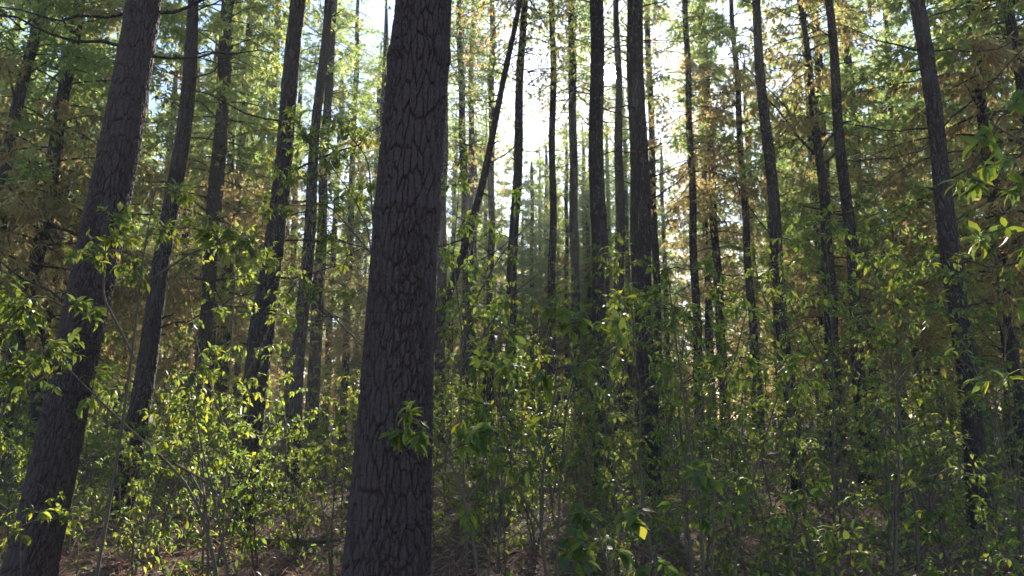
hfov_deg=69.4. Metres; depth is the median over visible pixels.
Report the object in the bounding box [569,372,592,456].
sapling
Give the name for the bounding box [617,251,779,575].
sapling
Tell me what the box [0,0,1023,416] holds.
sky
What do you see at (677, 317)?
pine tree
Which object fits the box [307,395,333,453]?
sapling
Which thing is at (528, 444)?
shrub
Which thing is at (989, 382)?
pine tree
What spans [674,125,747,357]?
pine tree
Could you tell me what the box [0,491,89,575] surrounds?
seedling
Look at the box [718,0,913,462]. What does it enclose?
pine tree
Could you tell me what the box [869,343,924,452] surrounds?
sapling
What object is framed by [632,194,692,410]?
pine tree
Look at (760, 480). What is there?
sapling
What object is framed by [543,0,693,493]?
pine tree
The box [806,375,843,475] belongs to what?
sapling
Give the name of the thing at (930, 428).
shrub
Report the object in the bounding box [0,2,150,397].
pine tree
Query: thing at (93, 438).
shrub
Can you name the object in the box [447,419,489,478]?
shrub
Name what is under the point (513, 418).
sapling
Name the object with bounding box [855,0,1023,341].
pine tree
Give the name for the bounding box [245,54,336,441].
pine tree
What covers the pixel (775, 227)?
pine tree
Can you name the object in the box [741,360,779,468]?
sapling
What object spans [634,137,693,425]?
pine tree
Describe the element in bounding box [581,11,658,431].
pine tree
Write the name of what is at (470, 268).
sapling
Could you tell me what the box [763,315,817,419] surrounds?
sapling
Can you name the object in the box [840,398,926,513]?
shrub
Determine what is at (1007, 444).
shrub
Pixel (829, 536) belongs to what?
seedling
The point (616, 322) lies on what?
sapling
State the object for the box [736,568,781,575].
fallen branch
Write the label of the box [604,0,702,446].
pine tree
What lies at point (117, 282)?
pine tree
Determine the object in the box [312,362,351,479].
sapling
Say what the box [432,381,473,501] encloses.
sapling
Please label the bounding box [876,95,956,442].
pine tree
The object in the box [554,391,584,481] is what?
sapling
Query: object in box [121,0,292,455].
pine tree
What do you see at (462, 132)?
pine tree
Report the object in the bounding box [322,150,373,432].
pine tree
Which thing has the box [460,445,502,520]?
shrub
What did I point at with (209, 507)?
shrub
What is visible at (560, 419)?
sapling
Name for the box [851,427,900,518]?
shrub
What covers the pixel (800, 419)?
sapling
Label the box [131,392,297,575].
shrub
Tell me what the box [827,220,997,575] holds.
sapling
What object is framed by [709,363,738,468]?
sapling
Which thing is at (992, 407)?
sapling
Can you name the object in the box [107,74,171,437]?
pine tree
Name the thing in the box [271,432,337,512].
shrub
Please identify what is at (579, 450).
shrub
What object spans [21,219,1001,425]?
woods
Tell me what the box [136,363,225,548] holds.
sapling
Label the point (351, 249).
pine tree
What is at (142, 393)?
pine tree
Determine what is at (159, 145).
pine tree
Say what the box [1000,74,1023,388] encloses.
pine tree
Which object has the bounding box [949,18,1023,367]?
pine tree
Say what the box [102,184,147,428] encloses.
pine tree
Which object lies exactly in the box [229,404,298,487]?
shrub
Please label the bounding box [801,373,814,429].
sapling
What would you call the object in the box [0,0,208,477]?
pine tree
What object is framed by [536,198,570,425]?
pine tree
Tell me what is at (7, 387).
sapling
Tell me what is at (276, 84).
pine tree
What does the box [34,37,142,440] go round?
pine tree
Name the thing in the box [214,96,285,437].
pine tree
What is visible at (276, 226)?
pine tree
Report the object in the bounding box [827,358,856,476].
sapling
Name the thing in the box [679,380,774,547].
sapling
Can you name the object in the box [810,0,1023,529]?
pine tree
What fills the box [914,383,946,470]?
sapling
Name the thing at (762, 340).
sapling
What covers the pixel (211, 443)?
shrub
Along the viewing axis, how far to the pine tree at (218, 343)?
33.49 m
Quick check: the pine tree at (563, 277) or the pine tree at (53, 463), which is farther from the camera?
the pine tree at (563, 277)
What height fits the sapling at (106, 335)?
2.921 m
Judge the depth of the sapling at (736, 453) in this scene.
15.32 m
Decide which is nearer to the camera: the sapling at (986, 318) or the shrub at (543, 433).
the sapling at (986, 318)
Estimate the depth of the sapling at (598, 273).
7.82 m
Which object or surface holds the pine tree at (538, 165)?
on the ground
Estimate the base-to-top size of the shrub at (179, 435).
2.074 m
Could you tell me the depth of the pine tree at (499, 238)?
53.90 m
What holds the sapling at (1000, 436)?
on the ground
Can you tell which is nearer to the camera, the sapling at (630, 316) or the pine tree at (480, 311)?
the sapling at (630, 316)
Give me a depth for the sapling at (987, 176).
3.42 m
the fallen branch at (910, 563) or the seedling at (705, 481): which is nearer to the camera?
the seedling at (705, 481)
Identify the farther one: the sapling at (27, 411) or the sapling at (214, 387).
the sapling at (214, 387)
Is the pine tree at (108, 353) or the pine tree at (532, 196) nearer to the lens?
the pine tree at (108, 353)
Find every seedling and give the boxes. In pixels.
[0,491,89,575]
[151,500,202,575]
[550,499,686,575]
[656,458,762,575]
[816,517,872,575]
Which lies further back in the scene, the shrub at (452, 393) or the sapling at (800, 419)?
the shrub at (452, 393)
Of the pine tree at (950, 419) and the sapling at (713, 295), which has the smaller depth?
the sapling at (713, 295)
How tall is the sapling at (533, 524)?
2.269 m
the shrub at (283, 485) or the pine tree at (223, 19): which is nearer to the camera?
the shrub at (283, 485)
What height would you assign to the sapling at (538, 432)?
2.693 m
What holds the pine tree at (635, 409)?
on the ground
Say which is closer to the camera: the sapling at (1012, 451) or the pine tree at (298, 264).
the sapling at (1012, 451)
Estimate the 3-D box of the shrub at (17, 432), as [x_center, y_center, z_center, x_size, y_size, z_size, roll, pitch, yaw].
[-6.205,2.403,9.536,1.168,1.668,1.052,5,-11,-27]
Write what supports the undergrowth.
on the ground
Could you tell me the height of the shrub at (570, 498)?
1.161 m
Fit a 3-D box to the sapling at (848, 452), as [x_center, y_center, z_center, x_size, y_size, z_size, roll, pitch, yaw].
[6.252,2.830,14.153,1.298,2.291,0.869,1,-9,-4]
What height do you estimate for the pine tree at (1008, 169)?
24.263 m
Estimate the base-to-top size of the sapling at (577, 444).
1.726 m
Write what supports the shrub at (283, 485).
on the ground
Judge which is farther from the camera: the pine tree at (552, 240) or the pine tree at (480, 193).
the pine tree at (552, 240)
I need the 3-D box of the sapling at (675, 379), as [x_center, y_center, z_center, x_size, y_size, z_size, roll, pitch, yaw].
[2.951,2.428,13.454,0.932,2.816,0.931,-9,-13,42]
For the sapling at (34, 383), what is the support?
on the ground
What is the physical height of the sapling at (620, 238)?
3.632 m
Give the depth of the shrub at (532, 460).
13.86 m
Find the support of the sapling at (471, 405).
on the ground
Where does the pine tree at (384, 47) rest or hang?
on the ground
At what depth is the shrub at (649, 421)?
11.49 m
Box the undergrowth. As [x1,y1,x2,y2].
[0,440,1023,575]
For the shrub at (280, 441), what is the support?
on the ground
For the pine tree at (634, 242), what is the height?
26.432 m
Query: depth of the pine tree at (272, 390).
62.87 m
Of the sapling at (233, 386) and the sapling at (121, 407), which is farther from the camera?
the sapling at (233, 386)
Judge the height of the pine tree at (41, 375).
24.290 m
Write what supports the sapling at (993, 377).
on the ground
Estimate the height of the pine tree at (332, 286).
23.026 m
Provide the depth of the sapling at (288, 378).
9.35 m
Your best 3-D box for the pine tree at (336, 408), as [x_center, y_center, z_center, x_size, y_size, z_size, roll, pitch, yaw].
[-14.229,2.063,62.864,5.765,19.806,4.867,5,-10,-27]
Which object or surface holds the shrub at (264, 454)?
on the ground
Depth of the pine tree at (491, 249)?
34.17 m
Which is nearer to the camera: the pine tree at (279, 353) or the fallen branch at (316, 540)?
the fallen branch at (316, 540)
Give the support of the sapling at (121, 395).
on the ground
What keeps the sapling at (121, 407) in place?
on the ground
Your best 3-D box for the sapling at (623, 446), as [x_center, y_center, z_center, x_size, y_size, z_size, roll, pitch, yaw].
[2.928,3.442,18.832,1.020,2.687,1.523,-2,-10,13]
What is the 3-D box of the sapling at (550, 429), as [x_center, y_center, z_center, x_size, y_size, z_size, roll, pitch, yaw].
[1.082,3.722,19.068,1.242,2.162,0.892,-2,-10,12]
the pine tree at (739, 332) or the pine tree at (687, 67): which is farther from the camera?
the pine tree at (739, 332)
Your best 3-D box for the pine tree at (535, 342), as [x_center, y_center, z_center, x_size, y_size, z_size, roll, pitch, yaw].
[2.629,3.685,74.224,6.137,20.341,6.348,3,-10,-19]
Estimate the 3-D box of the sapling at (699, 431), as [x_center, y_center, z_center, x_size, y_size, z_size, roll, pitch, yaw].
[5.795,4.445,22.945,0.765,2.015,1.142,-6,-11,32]
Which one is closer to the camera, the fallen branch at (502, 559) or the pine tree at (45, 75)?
the fallen branch at (502, 559)
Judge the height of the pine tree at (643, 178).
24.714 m
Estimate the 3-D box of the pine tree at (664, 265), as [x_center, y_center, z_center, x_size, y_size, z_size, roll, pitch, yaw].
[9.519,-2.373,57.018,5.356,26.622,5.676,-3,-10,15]
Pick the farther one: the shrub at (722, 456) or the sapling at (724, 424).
the shrub at (722, 456)
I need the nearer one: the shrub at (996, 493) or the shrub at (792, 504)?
the shrub at (792, 504)
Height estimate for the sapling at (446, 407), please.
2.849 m
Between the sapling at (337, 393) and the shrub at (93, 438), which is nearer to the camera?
the shrub at (93, 438)
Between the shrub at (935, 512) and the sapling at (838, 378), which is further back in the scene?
the sapling at (838, 378)
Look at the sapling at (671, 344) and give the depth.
15.09 m
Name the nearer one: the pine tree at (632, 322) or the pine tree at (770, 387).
the pine tree at (770, 387)
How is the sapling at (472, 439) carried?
on the ground
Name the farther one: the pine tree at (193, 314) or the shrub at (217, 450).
the pine tree at (193, 314)
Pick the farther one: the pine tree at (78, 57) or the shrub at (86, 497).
the pine tree at (78, 57)
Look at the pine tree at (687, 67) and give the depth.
28.17 m
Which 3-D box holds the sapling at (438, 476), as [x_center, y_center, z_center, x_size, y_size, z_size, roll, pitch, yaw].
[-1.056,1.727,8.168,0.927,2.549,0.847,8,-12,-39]
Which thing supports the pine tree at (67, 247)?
on the ground
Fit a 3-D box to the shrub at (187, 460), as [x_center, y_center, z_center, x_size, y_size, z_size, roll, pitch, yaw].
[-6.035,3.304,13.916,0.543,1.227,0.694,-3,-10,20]
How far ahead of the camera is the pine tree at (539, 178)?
73.74 m
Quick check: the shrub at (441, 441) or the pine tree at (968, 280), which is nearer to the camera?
the shrub at (441, 441)
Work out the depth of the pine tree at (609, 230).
59.41 m
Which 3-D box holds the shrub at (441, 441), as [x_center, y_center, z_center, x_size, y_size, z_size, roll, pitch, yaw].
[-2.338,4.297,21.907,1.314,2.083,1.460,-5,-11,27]
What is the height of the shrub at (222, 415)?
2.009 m
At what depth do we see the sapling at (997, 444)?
13.37 m
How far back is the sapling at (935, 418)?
24.75 m
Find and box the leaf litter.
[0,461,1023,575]
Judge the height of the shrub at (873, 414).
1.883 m
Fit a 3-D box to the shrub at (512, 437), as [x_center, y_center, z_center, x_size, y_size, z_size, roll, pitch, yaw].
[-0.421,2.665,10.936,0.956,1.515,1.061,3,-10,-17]
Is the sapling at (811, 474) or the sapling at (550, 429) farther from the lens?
the sapling at (550, 429)
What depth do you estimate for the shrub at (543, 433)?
12.24 m
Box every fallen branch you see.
[227,520,340,548]
[458,547,526,575]
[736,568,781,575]
[898,546,925,569]
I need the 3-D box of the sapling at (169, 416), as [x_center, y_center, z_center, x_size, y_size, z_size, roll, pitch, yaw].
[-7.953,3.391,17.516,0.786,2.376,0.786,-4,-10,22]
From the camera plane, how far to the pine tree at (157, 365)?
70.81 m
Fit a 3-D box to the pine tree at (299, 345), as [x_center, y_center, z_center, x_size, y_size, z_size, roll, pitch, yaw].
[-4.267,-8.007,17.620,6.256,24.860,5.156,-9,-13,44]
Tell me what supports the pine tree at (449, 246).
on the ground
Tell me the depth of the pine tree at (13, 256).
38.81 m
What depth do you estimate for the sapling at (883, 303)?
8.05 m
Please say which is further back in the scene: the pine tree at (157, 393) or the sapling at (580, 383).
the pine tree at (157, 393)
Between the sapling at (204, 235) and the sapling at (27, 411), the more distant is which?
the sapling at (27, 411)
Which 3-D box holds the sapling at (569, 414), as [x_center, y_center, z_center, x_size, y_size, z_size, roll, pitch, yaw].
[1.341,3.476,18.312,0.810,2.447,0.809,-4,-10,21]
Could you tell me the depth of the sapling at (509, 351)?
4.93 m
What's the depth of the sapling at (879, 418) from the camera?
16.07 m
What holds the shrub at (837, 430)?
on the ground
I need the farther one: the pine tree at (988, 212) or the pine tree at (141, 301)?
the pine tree at (141, 301)
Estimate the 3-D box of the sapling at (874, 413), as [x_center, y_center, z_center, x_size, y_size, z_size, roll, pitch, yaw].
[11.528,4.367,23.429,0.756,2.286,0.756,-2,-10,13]
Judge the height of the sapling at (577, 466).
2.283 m
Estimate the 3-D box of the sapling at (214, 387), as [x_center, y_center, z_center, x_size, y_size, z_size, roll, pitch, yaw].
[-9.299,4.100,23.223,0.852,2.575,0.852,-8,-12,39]
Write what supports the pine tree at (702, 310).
on the ground
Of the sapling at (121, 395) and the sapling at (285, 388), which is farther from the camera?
the sapling at (285, 388)
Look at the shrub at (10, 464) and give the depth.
16.20 m
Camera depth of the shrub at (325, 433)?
17.64 m
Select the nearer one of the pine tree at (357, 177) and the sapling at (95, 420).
the sapling at (95, 420)
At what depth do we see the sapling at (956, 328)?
7.78 m
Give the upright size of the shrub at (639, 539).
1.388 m
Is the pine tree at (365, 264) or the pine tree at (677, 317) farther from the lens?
the pine tree at (677, 317)
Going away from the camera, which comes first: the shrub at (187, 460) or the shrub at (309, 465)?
the shrub at (309, 465)
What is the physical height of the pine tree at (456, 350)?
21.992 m
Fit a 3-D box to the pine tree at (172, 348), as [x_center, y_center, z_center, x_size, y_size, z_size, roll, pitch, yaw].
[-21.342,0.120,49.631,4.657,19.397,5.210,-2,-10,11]
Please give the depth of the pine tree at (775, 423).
71.90 m
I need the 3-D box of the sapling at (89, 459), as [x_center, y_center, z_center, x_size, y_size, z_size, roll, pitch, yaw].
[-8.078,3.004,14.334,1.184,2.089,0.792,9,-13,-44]
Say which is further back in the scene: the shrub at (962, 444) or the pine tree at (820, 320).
the pine tree at (820, 320)
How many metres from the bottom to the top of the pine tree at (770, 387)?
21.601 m
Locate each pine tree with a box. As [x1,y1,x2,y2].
[0,0,130,331]
[0,0,174,466]
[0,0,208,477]
[0,0,270,575]
[0,2,47,324]
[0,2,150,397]
[0,3,26,364]
[0,20,31,352]
[1,0,138,458]
[1,57,41,355]
[2,55,65,381]
[5,264,21,434]
[23,43,134,382]
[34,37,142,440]
[69,0,333,470]
[81,0,281,522]
[90,130,179,433]
[96,115,171,418]
[99,206,142,398]
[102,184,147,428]
[106,86,190,433]
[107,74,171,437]
[116,63,219,432]
[119,47,195,439]
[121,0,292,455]
[129,220,168,409]
[138,38,247,441]
[139,120,218,436]
[152,206,190,428]
[153,0,381,537]
[153,188,213,433]
[158,3,282,447]
[170,0,296,451]
[181,93,275,416]
[202,0,317,318]
[213,95,296,399]
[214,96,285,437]
[226,0,391,483]
[230,184,278,399]
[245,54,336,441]
[249,0,380,457]
[264,271,283,428]
[270,0,376,429]
[270,66,371,437]
[270,226,305,412]
[275,216,307,375]
[277,107,317,433]
[301,0,390,442]
[303,229,340,407]
[304,41,382,413]
[320,213,363,428]
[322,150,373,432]
[324,0,434,368]
[335,239,369,406]
[341,0,451,575]
[433,0,498,451]
[434,0,590,351]
[434,4,478,418]
[434,110,499,431]
[434,115,518,425]
[434,209,482,421]
[434,238,456,388]
[435,135,504,403]
[445,224,459,422]
[446,0,513,424]
[446,101,532,405]
[446,203,503,400]
[447,0,513,390]
[449,0,532,442]
[451,0,587,475]
[477,213,526,415]
[482,139,547,429]
[500,161,559,429]
[501,216,545,427]
[503,138,584,426]
[504,142,564,426]
[509,0,587,462]
[518,230,556,422]
[522,168,569,364]
[523,0,613,189]
[523,0,628,448]
[526,119,613,427]
[535,204,570,425]
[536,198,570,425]
[542,10,612,431]
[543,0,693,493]
[551,0,702,497]
[555,122,612,429]
[556,0,674,460]
[557,173,583,375]
[558,172,613,431]
[561,208,613,407]
[566,92,635,356]
[570,0,707,474]
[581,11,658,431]
[581,80,675,427]
[581,121,636,411]
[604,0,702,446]
[609,114,674,353]
[611,160,665,405]
[613,192,663,422]
[623,0,758,454]
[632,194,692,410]
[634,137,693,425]
[652,0,817,496]
[657,0,784,450]
[658,0,758,444]
[659,228,690,425]
[660,97,748,430]
[669,0,802,455]
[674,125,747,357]
[677,138,763,435]
[713,55,799,439]
[714,53,818,443]
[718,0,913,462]
[726,251,749,414]
[743,119,800,434]
[744,135,816,418]
[744,242,800,426]
[749,0,947,456]
[759,146,816,414]
[764,0,966,491]
[764,40,868,447]
[765,58,849,441]
[786,90,886,413]
[794,23,911,427]
[798,0,948,452]
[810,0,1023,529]
[811,0,970,440]
[812,170,852,430]
[819,0,1023,489]
[851,85,952,433]
[853,10,989,444]
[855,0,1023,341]
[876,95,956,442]
[883,43,987,440]
[886,0,1023,469]
[906,1,1023,445]
[917,172,956,435]
[919,95,1003,390]
[925,78,1023,414]
[934,3,1023,305]
[938,38,1023,392]
[945,208,1023,416]
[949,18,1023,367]
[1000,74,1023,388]
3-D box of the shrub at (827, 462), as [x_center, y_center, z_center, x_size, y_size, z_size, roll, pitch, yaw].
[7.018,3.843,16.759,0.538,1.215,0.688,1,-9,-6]
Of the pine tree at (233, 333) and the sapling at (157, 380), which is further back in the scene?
the pine tree at (233, 333)
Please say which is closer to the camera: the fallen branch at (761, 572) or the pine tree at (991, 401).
the fallen branch at (761, 572)
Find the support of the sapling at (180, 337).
on the ground
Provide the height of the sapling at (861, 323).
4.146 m
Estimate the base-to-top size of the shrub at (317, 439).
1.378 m
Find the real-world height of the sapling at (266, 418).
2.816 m
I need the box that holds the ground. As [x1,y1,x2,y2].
[0,417,1023,575]
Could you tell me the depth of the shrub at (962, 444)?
17.02 m
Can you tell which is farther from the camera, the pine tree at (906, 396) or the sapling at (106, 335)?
the pine tree at (906, 396)
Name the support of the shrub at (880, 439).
on the ground
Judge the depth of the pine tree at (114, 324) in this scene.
56.12 m
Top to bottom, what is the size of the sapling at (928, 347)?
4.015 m
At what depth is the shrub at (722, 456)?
15.95 m
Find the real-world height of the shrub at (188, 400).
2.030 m
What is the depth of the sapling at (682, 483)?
6.03 m
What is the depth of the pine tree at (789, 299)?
51.93 m
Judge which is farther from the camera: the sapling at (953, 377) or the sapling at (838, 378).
the sapling at (838, 378)
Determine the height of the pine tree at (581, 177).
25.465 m
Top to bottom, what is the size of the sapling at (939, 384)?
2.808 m
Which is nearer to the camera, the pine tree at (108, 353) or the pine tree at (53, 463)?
the pine tree at (53, 463)
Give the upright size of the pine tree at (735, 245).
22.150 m
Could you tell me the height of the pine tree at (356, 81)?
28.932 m
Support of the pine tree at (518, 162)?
on the ground
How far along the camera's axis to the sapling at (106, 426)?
21.83 m
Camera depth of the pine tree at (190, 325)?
43.18 m
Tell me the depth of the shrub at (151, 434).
21.41 m
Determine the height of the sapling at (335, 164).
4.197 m
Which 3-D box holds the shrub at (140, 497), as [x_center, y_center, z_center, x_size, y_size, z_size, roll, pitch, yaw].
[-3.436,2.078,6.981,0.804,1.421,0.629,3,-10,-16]
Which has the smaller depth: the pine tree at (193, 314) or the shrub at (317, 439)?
the shrub at (317, 439)
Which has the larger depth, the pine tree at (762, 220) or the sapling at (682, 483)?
the pine tree at (762, 220)
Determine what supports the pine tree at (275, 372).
on the ground
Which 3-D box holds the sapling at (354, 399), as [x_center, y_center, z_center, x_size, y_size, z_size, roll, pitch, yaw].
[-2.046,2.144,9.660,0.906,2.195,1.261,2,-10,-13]
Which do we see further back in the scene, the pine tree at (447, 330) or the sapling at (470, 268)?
the pine tree at (447, 330)
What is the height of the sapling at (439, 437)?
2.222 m
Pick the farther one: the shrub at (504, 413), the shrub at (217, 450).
the shrub at (504, 413)
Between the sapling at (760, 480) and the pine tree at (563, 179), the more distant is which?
the pine tree at (563, 179)
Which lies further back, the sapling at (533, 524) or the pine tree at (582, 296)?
the pine tree at (582, 296)
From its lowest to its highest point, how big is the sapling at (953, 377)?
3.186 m
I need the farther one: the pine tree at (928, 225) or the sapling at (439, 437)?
the pine tree at (928, 225)
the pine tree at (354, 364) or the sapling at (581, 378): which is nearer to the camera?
the sapling at (581, 378)
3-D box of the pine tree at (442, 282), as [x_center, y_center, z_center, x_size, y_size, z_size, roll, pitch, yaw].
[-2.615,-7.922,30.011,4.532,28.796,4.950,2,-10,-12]
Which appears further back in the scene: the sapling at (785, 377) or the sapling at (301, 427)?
the sapling at (301, 427)
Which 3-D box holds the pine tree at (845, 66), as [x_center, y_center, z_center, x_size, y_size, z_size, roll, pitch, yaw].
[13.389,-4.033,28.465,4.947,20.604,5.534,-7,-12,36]
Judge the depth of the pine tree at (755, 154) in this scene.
37.60 m
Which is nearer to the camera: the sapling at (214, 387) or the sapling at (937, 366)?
the sapling at (937, 366)
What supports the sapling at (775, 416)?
on the ground
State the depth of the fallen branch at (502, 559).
7.58 m
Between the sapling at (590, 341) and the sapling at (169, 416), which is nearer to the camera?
the sapling at (590, 341)
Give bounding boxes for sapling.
[0,271,106,419]
[0,314,23,480]
[0,384,29,441]
[6,348,47,488]
[10,385,34,467]
[53,327,228,575]
[63,177,262,575]
[78,413,110,490]
[79,333,117,520]
[82,381,111,452]
[87,360,171,475]
[88,363,133,460]
[92,403,118,459]
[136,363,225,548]
[146,331,210,517]
[152,378,166,446]
[158,383,189,476]
[170,222,311,564]
[186,331,284,501]
[208,347,245,477]
[209,378,226,452]
[219,341,268,438]
[237,348,334,534]
[243,104,378,346]
[261,393,274,461]
[262,406,281,452]
[275,382,309,470]
[278,408,311,445]
[303,363,337,442]
[303,370,360,510]
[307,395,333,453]
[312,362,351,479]
[318,369,359,502]
[320,369,353,469]
[344,403,357,484]
[345,323,452,472]
[379,400,499,575]
[432,369,473,541]
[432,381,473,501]
[432,399,459,484]
[435,145,538,575]
[435,256,567,575]
[435,347,474,476]
[449,352,487,428]
[451,282,629,575]
[451,405,475,465]
[457,387,476,459]
[463,350,575,575]
[465,186,525,575]
[474,351,552,559]
[491,396,526,444]
[500,355,553,517]
[507,345,594,545]
[512,370,575,525]
[522,375,544,447]
[525,404,543,449]
[534,404,573,471]
[539,374,571,462]
[545,376,590,493]
[550,320,611,489]
[552,380,581,476]
[553,399,590,449]
[554,226,669,558]
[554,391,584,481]
[562,243,667,574]
[562,335,625,517]
[568,339,622,435]
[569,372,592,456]
[571,332,648,548]
[572,402,650,512]
[582,282,699,575]
[591,373,645,477]
[615,379,636,472]
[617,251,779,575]
[618,402,684,521]
[635,305,825,575]
[638,326,699,492]
[647,344,699,495]
[650,297,739,516]
[660,349,768,575]
[661,379,714,466]
[674,283,767,558]
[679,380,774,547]
[685,398,706,453]
[691,351,751,505]
[700,340,829,575]
[701,377,731,466]
[707,342,759,494]
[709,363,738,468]
[718,373,765,471]
[720,244,845,565]
[732,334,800,516]
[735,412,769,507]
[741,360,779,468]
[743,354,777,429]
[756,203,985,575]
[760,348,831,511]
[761,355,826,518]
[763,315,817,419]
[764,396,830,528]
[766,360,816,492]
[769,291,871,527]
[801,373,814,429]
[803,386,892,540]
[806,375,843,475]
[813,275,876,502]
[815,375,872,489]
[817,374,844,467]
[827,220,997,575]
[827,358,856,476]
[832,284,1022,575]
[838,271,949,561]
[841,353,888,446]
[865,337,996,550]
[867,389,881,451]
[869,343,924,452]
[882,366,922,485]
[889,319,942,472]
[904,387,956,488]
[909,343,961,503]
[911,241,1023,574]
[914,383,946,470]
[921,387,959,453]
[926,354,963,458]
[930,346,962,449]
[931,349,1016,518]
[938,89,1023,395]
[942,325,1011,482]
[944,408,963,473]
[946,217,1023,526]
[971,312,1023,506]
[981,360,1023,488]
[981,378,998,440]
[985,412,1011,458]
[991,400,1015,468]
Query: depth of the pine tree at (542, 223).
64.16 m
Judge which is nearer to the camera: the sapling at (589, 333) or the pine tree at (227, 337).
the sapling at (589, 333)
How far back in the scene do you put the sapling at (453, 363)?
17.49 m
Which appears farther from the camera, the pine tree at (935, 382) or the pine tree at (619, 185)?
the pine tree at (935, 382)
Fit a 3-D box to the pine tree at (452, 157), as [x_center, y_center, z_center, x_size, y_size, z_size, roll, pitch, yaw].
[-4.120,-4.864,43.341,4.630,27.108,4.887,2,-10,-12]
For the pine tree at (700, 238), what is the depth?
36.06 m
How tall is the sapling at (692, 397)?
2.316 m
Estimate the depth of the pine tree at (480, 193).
14.83 m
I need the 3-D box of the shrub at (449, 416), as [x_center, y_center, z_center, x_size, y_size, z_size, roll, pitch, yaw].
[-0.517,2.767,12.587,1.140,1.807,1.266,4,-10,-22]
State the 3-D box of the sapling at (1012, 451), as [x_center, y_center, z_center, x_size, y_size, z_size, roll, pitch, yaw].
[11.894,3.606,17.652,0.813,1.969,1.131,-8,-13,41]
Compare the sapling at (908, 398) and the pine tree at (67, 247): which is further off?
the pine tree at (67, 247)
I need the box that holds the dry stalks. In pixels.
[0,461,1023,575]
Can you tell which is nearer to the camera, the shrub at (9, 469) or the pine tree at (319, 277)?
the shrub at (9, 469)
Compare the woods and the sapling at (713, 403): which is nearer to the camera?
the sapling at (713, 403)
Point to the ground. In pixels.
(551, 556)
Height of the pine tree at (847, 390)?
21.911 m
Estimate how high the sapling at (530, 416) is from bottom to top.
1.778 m
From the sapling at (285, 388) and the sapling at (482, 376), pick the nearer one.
the sapling at (285, 388)
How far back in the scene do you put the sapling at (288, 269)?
8.03 m
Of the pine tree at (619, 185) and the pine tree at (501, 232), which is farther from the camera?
the pine tree at (501, 232)
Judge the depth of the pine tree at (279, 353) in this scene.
67.87 m
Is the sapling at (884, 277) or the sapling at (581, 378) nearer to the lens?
the sapling at (884, 277)
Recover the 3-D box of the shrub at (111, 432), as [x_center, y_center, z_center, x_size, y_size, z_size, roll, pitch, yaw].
[-4.704,2.006,7.911,1.189,1.885,1.321,-1,-9,7]
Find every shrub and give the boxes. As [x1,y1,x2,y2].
[0,395,30,491]
[0,397,93,544]
[0,406,41,491]
[0,426,18,469]
[0,428,28,532]
[0,437,25,485]
[0,471,21,503]
[7,391,143,542]
[29,420,122,556]
[76,413,120,494]
[78,389,181,523]
[82,423,119,485]
[98,341,270,575]
[106,432,191,575]
[109,421,214,556]
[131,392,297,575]
[144,412,191,484]
[145,419,160,457]
[151,395,231,490]
[157,406,213,457]
[165,398,231,526]
[175,434,209,490]
[184,398,237,467]
[193,397,266,501]
[196,413,304,554]
[198,398,264,507]
[201,421,234,467]
[204,431,281,575]
[222,422,239,480]
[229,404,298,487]
[262,444,273,467]
[265,456,322,570]
[270,417,302,463]
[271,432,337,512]
[280,403,357,575]
[282,429,315,487]
[302,417,329,475]
[303,411,330,464]
[304,421,328,464]
[432,390,454,464]
[432,395,457,483]
[433,416,450,461]
[442,397,502,493]
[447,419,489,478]
[454,416,520,517]
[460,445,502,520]
[463,441,500,492]
[486,399,545,480]
[516,442,544,489]
[519,429,539,458]
[524,400,593,502]
[546,390,630,508]
[566,465,636,575]
[568,401,652,511]
[595,446,692,575]
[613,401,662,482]
[695,437,816,575]
[707,428,832,575]
[710,426,747,478]
[734,431,759,469]
[777,428,787,462]
[808,431,831,479]
[817,398,852,456]
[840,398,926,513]
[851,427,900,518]
[855,395,981,545]
[871,419,892,464]
[872,404,918,458]
[890,426,973,572]
[903,404,928,452]
[918,388,999,511]
[935,454,1016,574]
[944,414,989,480]
[970,476,1023,575]
[983,418,1015,469]
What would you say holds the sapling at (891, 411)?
on the ground
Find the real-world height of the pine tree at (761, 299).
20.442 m
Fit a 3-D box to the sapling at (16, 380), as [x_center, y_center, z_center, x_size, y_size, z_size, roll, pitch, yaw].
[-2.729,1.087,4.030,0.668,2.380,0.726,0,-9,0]
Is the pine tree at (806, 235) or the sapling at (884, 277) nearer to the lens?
the sapling at (884, 277)
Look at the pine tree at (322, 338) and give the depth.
90.59 m
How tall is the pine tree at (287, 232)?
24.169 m
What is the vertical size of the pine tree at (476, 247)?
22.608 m
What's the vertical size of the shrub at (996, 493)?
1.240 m
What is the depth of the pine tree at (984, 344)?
34.58 m
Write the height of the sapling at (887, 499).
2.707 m
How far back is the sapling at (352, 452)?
10.91 m
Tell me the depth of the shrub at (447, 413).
12.08 m
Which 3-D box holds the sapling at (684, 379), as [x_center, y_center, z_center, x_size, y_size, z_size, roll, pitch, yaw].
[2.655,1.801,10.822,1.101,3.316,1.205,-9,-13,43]
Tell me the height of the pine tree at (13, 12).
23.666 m
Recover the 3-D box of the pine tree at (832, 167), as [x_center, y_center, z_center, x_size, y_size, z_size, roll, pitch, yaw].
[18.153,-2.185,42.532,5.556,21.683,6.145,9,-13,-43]
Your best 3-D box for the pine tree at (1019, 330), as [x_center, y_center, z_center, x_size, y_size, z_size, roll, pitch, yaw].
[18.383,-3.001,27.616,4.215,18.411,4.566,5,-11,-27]
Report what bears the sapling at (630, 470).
on the ground
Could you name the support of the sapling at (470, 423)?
on the ground
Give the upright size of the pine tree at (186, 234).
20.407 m
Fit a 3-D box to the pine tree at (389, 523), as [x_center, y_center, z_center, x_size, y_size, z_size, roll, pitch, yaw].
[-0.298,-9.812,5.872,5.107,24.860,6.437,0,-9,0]
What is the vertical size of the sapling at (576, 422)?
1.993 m

